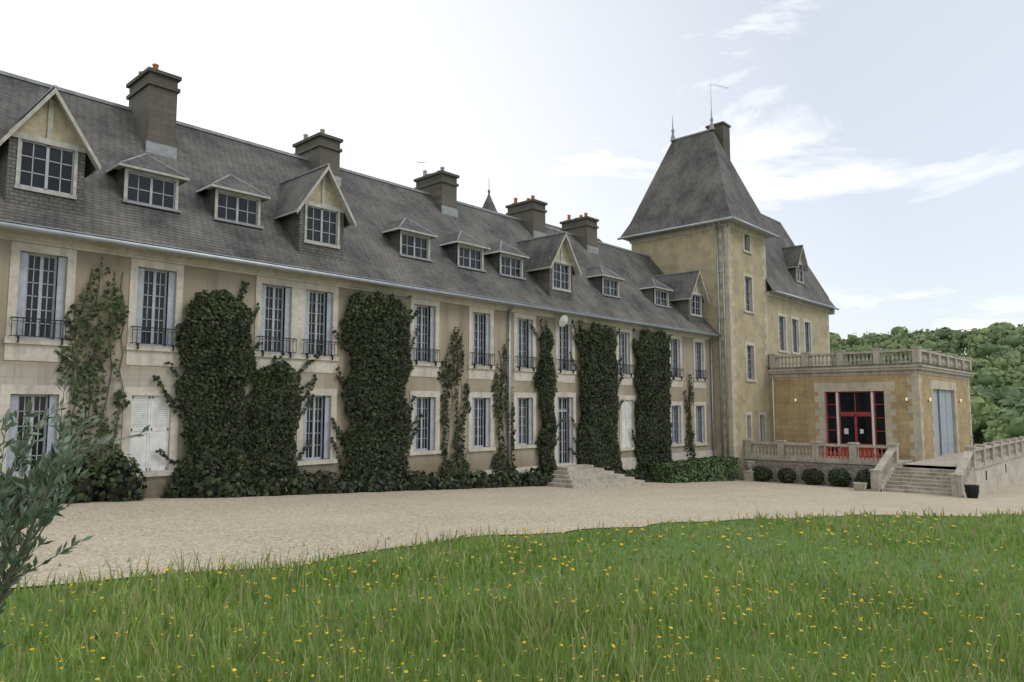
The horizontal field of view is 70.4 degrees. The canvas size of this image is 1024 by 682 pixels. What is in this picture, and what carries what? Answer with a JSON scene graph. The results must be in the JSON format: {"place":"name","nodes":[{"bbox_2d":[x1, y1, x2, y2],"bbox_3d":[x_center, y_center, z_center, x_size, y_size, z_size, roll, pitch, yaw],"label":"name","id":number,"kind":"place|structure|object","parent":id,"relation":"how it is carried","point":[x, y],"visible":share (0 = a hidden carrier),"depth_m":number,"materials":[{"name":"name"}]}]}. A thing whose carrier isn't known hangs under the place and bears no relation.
{"place":"outdoors","nodes":[
{"label":"outdoors","id":0,"kind":"place"},
{"bbox_2d":[0,506,1023,681],"bbox_3d":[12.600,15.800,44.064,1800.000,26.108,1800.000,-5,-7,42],"label":"lawn ground","id":1,"kind":"structure","parent":0,"point":[927,564],"depth_m":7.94,"materials":[{"name":"green plant"}]},
{"bbox_2d":[0,374,149,649],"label":"oleander shrub","id":2,"kind":"object","parent":1,"relation":"on","point":[30,513],"visible":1,"depth_m":3.32,"materials":[{"name":"green plant"}]},
{"bbox_2d":[1,257,696,504],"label":"ivy on facade","id":3,"kind":"object","parent":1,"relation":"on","point":[216,353],"visible":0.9,"depth_m":24.81,"materials":[{"name":"green plant"}]},
{"bbox_2d":[0,63,720,497],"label":"chateau main wing","id":4,"kind":"structure","parent":1,"relation":"on","point":[156,203],"depth_m":24.75,"materials":[{"name":"beige stone"}]},
{"bbox_2d":[0,479,1023,587],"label":"gravel court","id":5,"kind":"object","parent":1,"relation":"on","point":[243,527],"visible":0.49,"depth_m":16.94,"materials":[{"name":"beige gravel"}]},
{"bbox_2d":[646,456,870,488],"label":"hedge and bushes","id":6,"kind":"object","parent":1,"relation":"on","point":[714,468],"visible":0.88,"depth_m":40.45,"materials":[{"name":"green plant"}]},
{"bbox_2d":[743,346,1023,498],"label":"terrace and stairs","id":7,"kind":"structure","parent":1,"relation":"on","point":[988,467],"depth_m":41.90,"materials":[{"name":"stone"}]},
{"bbox_2d":[0,0,1023,354],"label":"sky","id":8,"kind":"structure","parent":0,"point":[885,138],"materials":[{"name":"white"}]},
{"bbox_2d":[617,83,973,479],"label":"tower building","id":9,"kind":"structure","parent":0,"point":[697,209],"depth_m":47.06,"materials":[{"name":"beige stone"}]},
{"bbox_3d":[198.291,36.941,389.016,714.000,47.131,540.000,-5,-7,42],"label":"hill terrain","id":10,"kind":"structure","parent":0,"visible":0},
{"bbox_2d":[829,322,1023,445],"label":"hillside trees","id":11,"kind":"object","parent":10,"relation":"on","point":[994,351],"visible":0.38,"depth_m":243.27,"materials":[{"name":"green plant"}]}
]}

